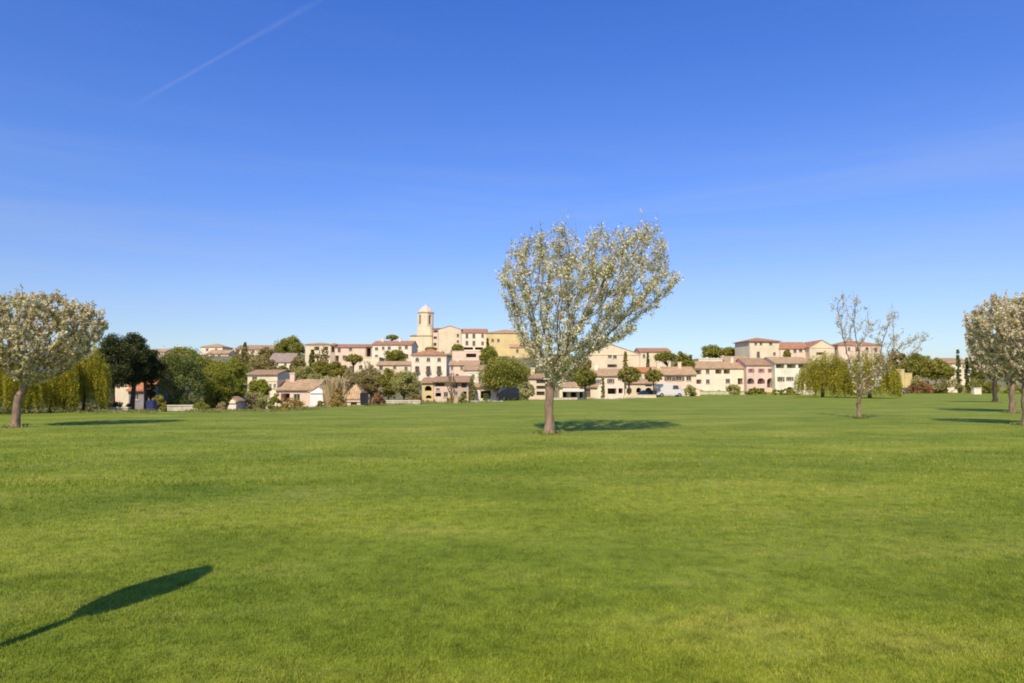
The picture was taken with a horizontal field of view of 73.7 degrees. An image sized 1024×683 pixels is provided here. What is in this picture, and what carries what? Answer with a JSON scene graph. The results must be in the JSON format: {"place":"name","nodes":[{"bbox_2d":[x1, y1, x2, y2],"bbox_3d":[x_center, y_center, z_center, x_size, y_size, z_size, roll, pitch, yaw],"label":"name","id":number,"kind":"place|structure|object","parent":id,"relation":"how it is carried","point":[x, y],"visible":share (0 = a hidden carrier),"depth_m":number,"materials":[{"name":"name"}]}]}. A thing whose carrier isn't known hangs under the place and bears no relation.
{"place":"outdoors","nodes":[
{"label":"outdoors","id":0,"kind":"place"},
{"bbox_2d":[1,354,1021,410],"bbox_3d":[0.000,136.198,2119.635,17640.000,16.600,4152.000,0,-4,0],"label":"hillside","id":1,"kind":"structure","parent":0,"point":[524,361],"depth_m":209.56,"materials":[{"name":"green plant"}]},
{"bbox_2d":[93,332,137,404],"bbox_3d":[-32.296,2.818,55.044,3.755,7.130,3.235,0,-4,0],"label":"pine tree","id":2,"kind":"object","parent":1,"relation":"on","point":[111,345],"visible":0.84,"depth_m":54.67,"materials":[{"name":"green plant"}]},
{"bbox_2d":[120,332,153,408],"bbox_3d":[-31.521,2.909,56.894,2.921,7.525,2.696,0,-4,0],"label":"pine tree","id":3,"kind":"object","parent":1,"relation":"on","point":[138,345],"visible":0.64,"depth_m":56.76,"materials":[{"name":"green plant"}]},
{"bbox_2d":[115,378,170,409],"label":"cottage","id":4,"kind":"structure","parent":1,"relation":"on","point":[123,394],"depth_m":71.78,"materials":[{"name":"yellow paint"}]},
{"bbox_2d":[143,381,156,407],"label":"cypress","id":5,"kind":"object","parent":1,"relation":"on","point":[149,390],"visible":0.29,"depth_m":60.75,"materials":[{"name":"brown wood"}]},
{"bbox_2d":[133,348,168,409],"bbox_3d":[-32.059,3.851,59.794,3.248,6.550,2.714,0,-4,0],"label":"pine tree","id":6,"kind":"object","parent":1,"relation":"on","point":[153,374],"visible":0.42,"depth_m":59.72,"materials":[{"name":"green plant"}]},
{"bbox_2d":[151,349,209,410],"bbox_3d":[-30.103,3.975,61.889,4.880,6.872,4.743,0,-4,0],"label":"oak tree","id":7,"kind":"object","parent":1,"relation":"on","point":[177,397],"visible":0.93,"depth_m":61.26,"materials":[{"name":"green plant"}]},
{"bbox_2d":[163,346,200,364],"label":"leafy tree","id":8,"kind":"object","parent":1,"relation":"on","point":[179,349],"visible":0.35,"depth_m":213.37,"materials":[{"name":"green plant"}]},
{"bbox_2d":[186,356,217,377],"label":"leafy tree","id":9,"kind":"object","parent":1,"relation":"on","point":[204,362],"visible":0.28,"depth_m":148.66,"materials":[{"name":"green plant"}]},
{"bbox_2d":[201,344,233,355],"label":"house","id":10,"kind":"structure","parent":1,"relation":"on","point":[207,348],"depth_m":270.44,"materials":[{"name":"white paint"}]},
{"bbox_2d":[201,361,237,409],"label":"leafy tree","id":11,"kind":"object","parent":1,"relation":"on","point":[226,385],"visible":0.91,"depth_m":65.25,"materials":[{"name":"green plant"}]},
{"bbox_2d":[207,350,234,355],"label":"house","id":12,"kind":"structure","parent":1,"relation":"on","point":[224,352],"depth_m":253.01,"materials":[{"name":"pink paint"}]},
{"bbox_2d":[225,359,247,396],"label":"leafy tree","id":13,"kind":"object","parent":1,"relation":"on","point":[241,389],"visible":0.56,"depth_m":75.67,"materials":[{"name":"green plant"}]},
{"bbox_2d":[228,396,246,409],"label":"outbuilding","id":14,"kind":"structure","parent":1,"relation":"on","point":[237,402],"depth_m":74.26,"materials":[{"name":"white paint"}]},
{"bbox_2d":[233,347,253,364],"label":"tree","id":15,"kind":"object","parent":1,"relation":"on","point":[244,355],"visible":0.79,"depth_m":189.70,"materials":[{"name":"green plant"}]},
{"bbox_2d":[245,392,257,409],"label":"shrub","id":16,"kind":"object","parent":1,"relation":"on","point":[250,401],"visible":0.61,"depth_m":69.49,"materials":[{"name":"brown plant"}]},
{"bbox_2d":[235,343,277,354],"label":"house","id":17,"kind":"structure","parent":1,"relation":"on","point":[254,349],"depth_m":264.03,"materials":[{"name":"beige paint"}]},
{"bbox_2d":[246,379,271,402],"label":"shrub","id":18,"kind":"object","parent":1,"relation":"on","point":[260,385],"visible":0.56,"depth_m":83.26,"materials":[{"name":"green plant"}]},
{"bbox_2d":[250,358,276,370],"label":"leafy tree","id":19,"kind":"object","parent":1,"relation":"on","point":[265,364],"visible":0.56,"depth_m":148.81,"materials":[{"name":"green plant"}]},
{"bbox_2d":[254,395,272,410],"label":"shrub","id":20,"kind":"object","parent":1,"relation":"on","point":[264,404],"visible":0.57,"depth_m":67.71,"materials":[{"name":"green plant"}]},
{"bbox_2d":[257,346,275,358],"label":"leafy tree","id":21,"kind":"object","parent":1,"relation":"on","point":[269,352],"visible":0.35,"depth_m":223.75,"materials":[{"name":"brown plant"}]},
{"bbox_2d":[246,370,291,403],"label":"villa","id":22,"kind":"object","parent":1,"relation":"on","point":[256,375],"visible":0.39,"depth_m":107.95,"materials":[{"name":"yellow paint"}]},
{"bbox_2d":[270,353,298,369],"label":"house","id":23,"kind":"structure","parent":1,"relation":"on","point":[284,359],"depth_m":199.59,"materials":[{"name":"white paint"}]},
{"bbox_2d":[273,335,304,355],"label":"leafy tree","id":24,"kind":"object","parent":1,"relation":"on","point":[292,344],"visible":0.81,"depth_m":213.63,"materials":[{"name":"green plant"}]},
{"bbox_2d":[279,397,305,409],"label":"hedge","id":25,"kind":"object","parent":1,"relation":"on","point":[294,402],"visible":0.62,"depth_m":77.54,"materials":[{"name":"green plant"}]},
{"bbox_2d":[266,373,325,408],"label":"villa","id":26,"kind":"object","parent":1,"relation":"on","point":[309,391],"visible":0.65,"depth_m":91.76,"materials":[{"name":"beige paint"}]},
{"bbox_2d":[289,356,305,368],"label":"leafy tree","id":27,"kind":"object","parent":1,"relation":"on","point":[297,361],"visible":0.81,"depth_m":193.68,"materials":[{"name":"green plant"}]},
{"bbox_2d":[291,365,317,378],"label":"leafy tree","id":28,"kind":"object","parent":1,"relation":"on","point":[301,372],"visible":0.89,"depth_m":138.59,"materials":[{"name":"green plant"}]},
{"bbox_2d":[311,359,330,375],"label":"leafy tree","id":29,"kind":"object","parent":1,"relation":"on","point":[321,367],"visible":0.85,"depth_m":163.47,"materials":[{"name":"green plant"}]},
{"bbox_2d":[320,375,349,407],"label":"reed clump","id":30,"kind":"object","parent":1,"relation":"on","point":[334,383],"visible":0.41,"depth_m":82.98,"materials":[{"name":"beige plant"}]},
{"bbox_2d":[328,388,346,406],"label":"shrub","id":31,"kind":"object","parent":1,"relation":"on","point":[336,394],"visible":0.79,"depth_m":79.38,"materials":[{"name":"green plant"}]},
{"bbox_2d":[328,361,347,377],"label":"leafy tree","id":32,"kind":"object","parent":1,"relation":"on","point":[337,368],"visible":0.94,"depth_m":157.40,"materials":[{"name":"green plant"}]},
{"bbox_2d":[344,354,362,371],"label":"umbrella pine","id":33,"kind":"object","parent":1,"relation":"on","point":[353,358],"visible":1,"depth_m":159.22,"materials":[{"name":"green plant"}]},
{"bbox_2d":[343,384,370,405],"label":"garden hut","id":34,"kind":"object","parent":1,"relation":"on","point":[352,398],"visible":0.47,"depth_m":83.86,"materials":[{"name":"beige paint"}]},
{"bbox_2d":[304,338,418,366],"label":"hotel","id":35,"kind":"structure","parent":1,"relation":"on","point":[338,352],"depth_m":203.29,"materials":[{"name":"beige paint"}]},
{"bbox_2d":[354,368,383,386],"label":"leafy tree","id":36,"kind":"object","parent":1,"relation":"on","point":[360,375],"visible":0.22,"depth_m":126.78,"materials":[{"name":"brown plant"}]},
{"bbox_2d":[359,373,379,404],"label":"leafy tree","id":37,"kind":"object","parent":1,"relation":"on","point":[366,386],"visible":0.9,"depth_m":105.03,"materials":[{"name":"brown plant"}]},
{"bbox_2d":[354,357,384,371],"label":"house","id":38,"kind":"structure","parent":1,"relation":"on","point":[359,366],"depth_m":186.03,"materials":[{"name":"yellow paint"}]},
{"bbox_2d":[377,368,395,399],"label":"leafy tree","id":39,"kind":"object","parent":1,"relation":"on","point":[387,389],"visible":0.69,"depth_m":99.04,"materials":[{"name":"green plant"}]},
{"bbox_2d":[376,361,411,373],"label":"house","id":40,"kind":"structure","parent":1,"relation":"on","point":[397,366],"depth_m":177.96,"materials":[{"name":"beige paint"}]},
{"bbox_2d":[383,349,406,360],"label":"leafy tree","id":41,"kind":"object","parent":1,"relation":"on","point":[396,355],"visible":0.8,"depth_m":186.78,"materials":[{"name":"green plant"}]},
{"bbox_2d":[390,369,421,399],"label":"leafy tree","id":42,"kind":"object","parent":1,"relation":"on","point":[405,383],"visible":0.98,"depth_m":93.07,"materials":[{"name":"green plant"}]},
{"bbox_2d":[409,303,433,351],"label":"church","id":43,"kind":"structure","parent":1,"relation":"on","point":[423,338],"depth_m":258.91,"materials":[{"name":"yellow paint"}]},
{"bbox_2d":[410,349,451,380],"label":"house","id":44,"kind":"structure","parent":1,"relation":"on","point":[430,363],"depth_m":158.01,"materials":[{"name":"white paint"}]},
{"bbox_2d":[421,376,471,402],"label":"arcade row","id":45,"kind":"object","parent":1,"relation":"on","point":[435,388],"visible":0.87,"depth_m":103.77,"materials":[{"name":"yellow paint"}]},
{"bbox_2d":[432,326,487,353],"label":"lodge","id":46,"kind":"structure","parent":1,"relation":"on","point":[445,339],"depth_m":254.65,"materials":[{"name":"beige paint"}]},
{"bbox_2d":[449,356,480,375],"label":"house","id":47,"kind":"structure","parent":1,"relation":"on","point":[457,365],"depth_m":149.97,"materials":[{"name":"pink paint"}]},
{"bbox_2d":[452,351,480,359],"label":"house","id":48,"kind":"structure","parent":1,"relation":"on","point":[468,355],"depth_m":225.20,"materials":[{"name":"beige paint"}]},
{"bbox_2d":[462,365,486,376],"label":"house","id":49,"kind":"structure","parent":1,"relation":"on","point":[469,368],"depth_m":141.90,"materials":[{"name":"pink paint"}]},
{"bbox_2d":[474,383,500,400],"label":"house","id":50,"kind":"structure","parent":1,"relation":"on","point":[479,392],"depth_m":99.71,"materials":[{"name":"white paint"}]},
{"bbox_2d":[478,345,499,364],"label":"leafy tree","id":51,"kind":"object","parent":1,"relation":"on","point":[487,352],"visible":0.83,"depth_m":188.79,"materials":[{"name":"green plant"}]},
{"bbox_2d":[0,344,989,411],"bbox_3d":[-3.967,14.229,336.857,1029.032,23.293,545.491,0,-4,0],"label":"hillside scrub","id":52,"kind":"object","parent":1,"relation":"on","point":[92,407],"visible":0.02,"depth_m":107.89,"materials":[{"name":"green plant"}]},
{"bbox_2d":[476,355,533,392],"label":"leafy tree","id":53,"kind":"object","parent":1,"relation":"on","point":[500,372],"visible":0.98,"depth_m":96.52,"materials":[{"name":"green plant"}]},
{"bbox_2d":[485,329,540,357],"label":"apartment building","id":54,"kind":"structure","parent":1,"relation":"on","point":[505,342],"depth_m":245.50,"materials":[{"name":"yellow paint"}]},
{"bbox_2d":[517,382,535,399],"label":"shrub","id":55,"kind":"object","parent":1,"relation":"on","point":[525,394],"visible":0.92,"depth_m":89.29,"materials":[{"name":"green plant"}]},
{"bbox_2d":[527,368,545,399],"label":"house","id":56,"kind":"structure","parent":1,"relation":"on","point":[536,382],"depth_m":109.80,"materials":[{"name":"beige paint"}]},
{"bbox_2d":[548,355,580,381],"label":"leafy tree","id":57,"kind":"object","parent":1,"relation":"on","point":[564,365],"visible":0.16,"depth_m":148.52,"materials":[{"name":"green plant"}]},
{"bbox_2d":[556,382,598,399],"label":"cafe","id":58,"kind":"structure","parent":1,"relation":"on","point":[571,390],"depth_m":105.70,"materials":[{"name":"yellow paint"}]},
{"bbox_2d":[570,366,597,398],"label":"leafy tree","id":59,"kind":"object","parent":1,"relation":"on","point":[581,375],"visible":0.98,"depth_m":99.13,"materials":[{"name":"green plant"}]},
{"bbox_2d":[590,363,623,398],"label":"house","id":60,"kind":"structure","parent":1,"relation":"on","point":[614,387],"depth_m":119.80,"materials":[{"name":"white paint"}]},
{"bbox_2d":[587,344,671,375],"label":"house","id":61,"kind":"structure","parent":1,"relation":"on","point":[612,356],"depth_m":190.11,"materials":[{"name":"beige paint"}]},
{"bbox_2d":[617,366,641,394],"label":"topiary tree","id":62,"kind":"object","parent":1,"relation":"on","point":[635,373],"visible":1,"depth_m":107.48,"materials":[{"name":"green plant"}]},
{"bbox_2d":[624,379,656,394],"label":"house","id":63,"kind":"structure","parent":1,"relation":"on","point":[639,386],"depth_m":121.72,"materials":[{"name":"beige paint"}]},
{"bbox_2d":[653,351,677,366],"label":"umbrella pine","id":64,"kind":"object","parent":1,"relation":"on","point":[664,356],"visible":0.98,"depth_m":159.11,"materials":[{"name":"green plant"}]},
{"bbox_2d":[649,362,697,395],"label":"house","id":65,"kind":"structure","parent":1,"relation":"on","point":[681,377],"depth_m":129.91,"materials":[{"name":"beige paint"}]},
{"bbox_2d":[701,344,722,357],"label":"leafy tree","id":66,"kind":"object","parent":1,"relation":"on","point":[711,350],"visible":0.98,"depth_m":228.88,"materials":[{"name":"green plant"}]},
{"bbox_2d":[694,357,743,390],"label":"house","id":67,"kind":"structure","parent":1,"relation":"on","point":[715,375],"depth_m":157.84,"materials":[{"name":"white paint"}]},
{"bbox_2d":[736,358,771,391],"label":"house","id":68,"kind":"structure","parent":1,"relation":"on","point":[757,372],"depth_m":155.91,"materials":[{"name":"pink paint"}]},
{"bbox_2d":[734,338,781,357],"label":"tower house","id":69,"kind":"structure","parent":1,"relation":"on","point":[757,348],"depth_m":214.57,"materials":[{"name":"yellow paint"}]},
{"bbox_2d":[764,357,811,393],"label":"house","id":70,"kind":"structure","parent":1,"relation":"on","point":[784,371],"depth_m":153.92,"materials":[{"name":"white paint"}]},
{"bbox_2d":[779,342,805,357],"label":"house","id":71,"kind":"structure","parent":1,"relation":"on","point":[796,349],"depth_m":214.38,"materials":[{"name":"beige paint"}]},
{"bbox_2d":[804,340,835,364],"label":"house","id":72,"kind":"structure","parent":1,"relation":"on","point":[820,347],"depth_m":211.32,"materials":[{"name":"beige paint"}]},
{"bbox_2d":[831,341,881,362],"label":"house","id":73,"kind":"structure","parent":1,"relation":"on","point":[840,349],"depth_m":210.28,"materials":[{"name":"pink paint"}]},
{"bbox_2d":[886,348,906,368],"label":"leafy tree","id":74,"kind":"object","parent":1,"relation":"on","point":[901,356],"visible":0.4,"depth_m":198.65,"materials":[{"name":"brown plant"}]},
{"bbox_2d":[896,369,911,387],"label":"shed","id":75,"kind":"structure","parent":1,"relation":"on","point":[906,378],"depth_m":189.74,"materials":[{"name":"yellow paint"}]},
{"bbox_2d":[929,358,970,392],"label":"cottage","id":76,"kind":"structure","parent":1,"relation":"on","point":[951,361],"depth_m":197.94,"materials":[{"name":"white paint"}]},
{"bbox_2d":[0,388,1023,682],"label":"lawn","id":77,"kind":"structure","parent":0,"point":[890,410],"depth_m":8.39,"materials":[{"name":"green plant"}]},
{"bbox_2d":[0,350,44,412],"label":"weeping willow","id":78,"kind":"object","parent":77,"relation":"on","point":[8,386],"visible":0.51,"depth_m":40.65,"materials":[{"name":"green plant"}]},
{"bbox_2d":[22,341,81,411],"bbox_3d":[-29.308,2.229,43.564,3.314,5.167,3.043,2,-4,-28],"label":"weeping willow","id":79,"kind":"object","parent":77,"relation":"on","point":[66,383],"visible":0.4,"depth_m":42.98,"materials":[{"name":"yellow plant"}]},
{"bbox_2d":[0,283,109,427],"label":"blossom tree","id":80,"kind":"object","parent":77,"relation":"on","point":[24,373],"visible":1,"depth_m":26.05,"materials":[{"name":"grey plant"}]},
{"bbox_2d":[52,339,112,410],"bbox_3d":[-28.643,2.288,46.055,3.706,5.509,3.093,0,-4,0],"label":"weeping willow","id":81,"kind":"object","parent":77,"relation":"on","point":[95,377],"visible":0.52,"depth_m":45.56,"materials":[{"name":"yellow plant"}]},
{"bbox_2d":[152,395,166,410],"bbox_3d":[-26.852,4.860,51.737,1.389,1.641,1.067,0,-4,0],"label":"shrub","id":82,"kind":"object","parent":77,"relation":"on","point":[161,402],"visible":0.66,"depth_m":51.70,"materials":[{"name":"green plant"}]},
{"bbox_2d":[167,405,194,410],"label":"wall","id":83,"kind":"structure","parent":77,"relation":"on","point":[177,407],"depth_m":51.94,"materials":[{"name":"stone"}]},
{"bbox_2d":[496,388,519,400],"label":"parked van","id":84,"kind":"object","parent":77,"relation":"on","point":[505,394],"visible":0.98,"depth_m":78.43,"materials":[{"name":"blue paint"}]},
{"bbox_2d":[0,391,1023,434],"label":"rough grass","id":85,"kind":"structure","parent":77,"relation":"on","point":[106,411],"depth_m":45.40,"materials":[{"name":"green plant"}]},
{"bbox_2d":[495,208,683,433],"bbox_3d":[2.692,-0.614,24.269,6.325,8.105,5.720,-2,-5,32],"label":"blossom tree","id":86,"kind":"object","parent":77,"relation":"on","point":[603,273],"visible":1,"depth_m":23.65,"materials":[{"name":"grey plant"}]},
{"bbox_2d":[644,369,662,394],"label":"topiary tree","id":87,"kind":"object","parent":77,"relation":"on","point":[650,374],"visible":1,"depth_m":109.34,"materials":[{"name":"green plant"}]},
{"bbox_2d":[654,384,683,396],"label":"parked van","id":88,"kind":"object","parent":77,"relation":"on","point":[661,390],"visible":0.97,"depth_m":110.82,"materials":[{"name":"white paint"}]},
{"bbox_2d":[673,351,695,369],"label":"leafy tree","id":89,"kind":"object","parent":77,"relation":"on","point":[686,360],"visible":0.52,"depth_m":137.27,"materials":[{"name":"green plant"}]},
{"bbox_2d":[725,384,740,394],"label":"shrub","id":90,"kind":"object","parent":77,"relation":"on","point":[733,388],"visible":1,"depth_m":139.06,"materials":[{"name":"green plant"}]},
{"bbox_2d":[744,387,766,394],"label":"hedge","id":91,"kind":"object","parent":77,"relation":"on","point":[753,391],"visible":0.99,"depth_m":141.25,"materials":[{"name":"green plant"}]},
{"bbox_2d":[792,351,858,396],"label":"weeping willow","id":92,"kind":"object","parent":77,"relation":"on","point":[819,374],"visible":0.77,"depth_m":103.60,"materials":[{"name":"green plant"}]},
{"bbox_2d":[829,346,903,397],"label":"weeping willow","id":93,"kind":"object","parent":77,"relation":"on","point":[891,381],"visible":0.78,"depth_m":98.26,"materials":[{"name":"green plant"}]},
{"bbox_2d":[830,291,933,417],"bbox_3d":[18.947,0.710,35.105,5.146,6.836,2.620,0,-4,0],"label":"blossom tree","id":94,"kind":"object","parent":77,"relation":"on","point":[862,388],"visible":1,"depth_m":34.95,"materials":[{"name":"grey plant"}]},
{"bbox_2d":[898,352,930,379],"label":"leafy tree","id":95,"kind":"object","parent":77,"relation":"on","point":[909,365],"visible":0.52,"depth_m":193.44,"materials":[{"name":"green plant"}]},
{"bbox_2d":[904,381,934,393],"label":"hedge","id":96,"kind":"object","parent":77,"relation":"on","point":[917,387],"visible":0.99,"depth_m":163.55,"materials":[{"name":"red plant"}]},
{"bbox_2d":[919,357,952,382],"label":"leafy tree","id":97,"kind":"object","parent":77,"relation":"on","point":[929,367],"visible":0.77,"depth_m":184.06,"materials":[{"name":"green plant"}]},
{"bbox_2d":[935,363,955,392],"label":"leafy tree","id":98,"kind":"object","parent":77,"relation":"on","point":[946,370],"visible":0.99,"depth_m":177.08,"materials":[{"name":"green plant"}]},
{"bbox_2d":[932,377,966,392],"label":"hedge","id":99,"kind":"object","parent":77,"relation":"on","point":[944,384],"visible":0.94,"depth_m":171.02,"materials":[{"name":"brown plant"}]},
{"bbox_2d":[955,349,962,392],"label":"cypress","id":100,"kind":"object","parent":77,"relation":"on","point":[958,365],"visible":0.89,"depth_m":184.74,"materials":[{"name":"green plant"}]},
{"bbox_2d":[964,357,970,390],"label":"cypress","id":101,"kind":"object","parent":77,"relation":"on","point":[967,377],"visible":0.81,"depth_m":182.69,"materials":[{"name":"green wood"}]},
{"bbox_2d":[964,358,994,389],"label":"leafy tree","id":102,"kind":"object","parent":77,"relation":"on","point":[975,374],"visible":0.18,"depth_m":179.72,"materials":[{"name":"green plant"}]},
{"bbox_2d":[963,379,1001,392],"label":"hedge","id":103,"kind":"object","parent":77,"relation":"on","point":[987,385],"visible":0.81,"depth_m":171.04,"materials":[{"name":"green plant"}]},
{"bbox_2d":[965,322,1002,402],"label":"blossom tree","id":104,"kind":"object","parent":77,"relation":"on","point":[982,370],"visible":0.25,"depth_m":67.83,"materials":[{"name":"white plant"}]},
{"bbox_2d":[961,290,1023,424],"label":"blossom tree","id":105,"kind":"object","parent":77,"relation":"on","point":[1009,316],"visible":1,"depth_m":28.45,"materials":[{"name":"grey plant"}]},
{"bbox_2d":[962,294,1023,412],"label":"blossom tree","id":106,"kind":"object","parent":77,"relation":"on","point":[1005,376],"visible":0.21,"depth_m":41.93,"materials":[{"name":"grey plant"}]},
{"bbox_2d":[0,0,1023,371],"label":"sky","id":107,"kind":"structure","parent":0,"point":[197,173],"materials":[{"name":"blue"}]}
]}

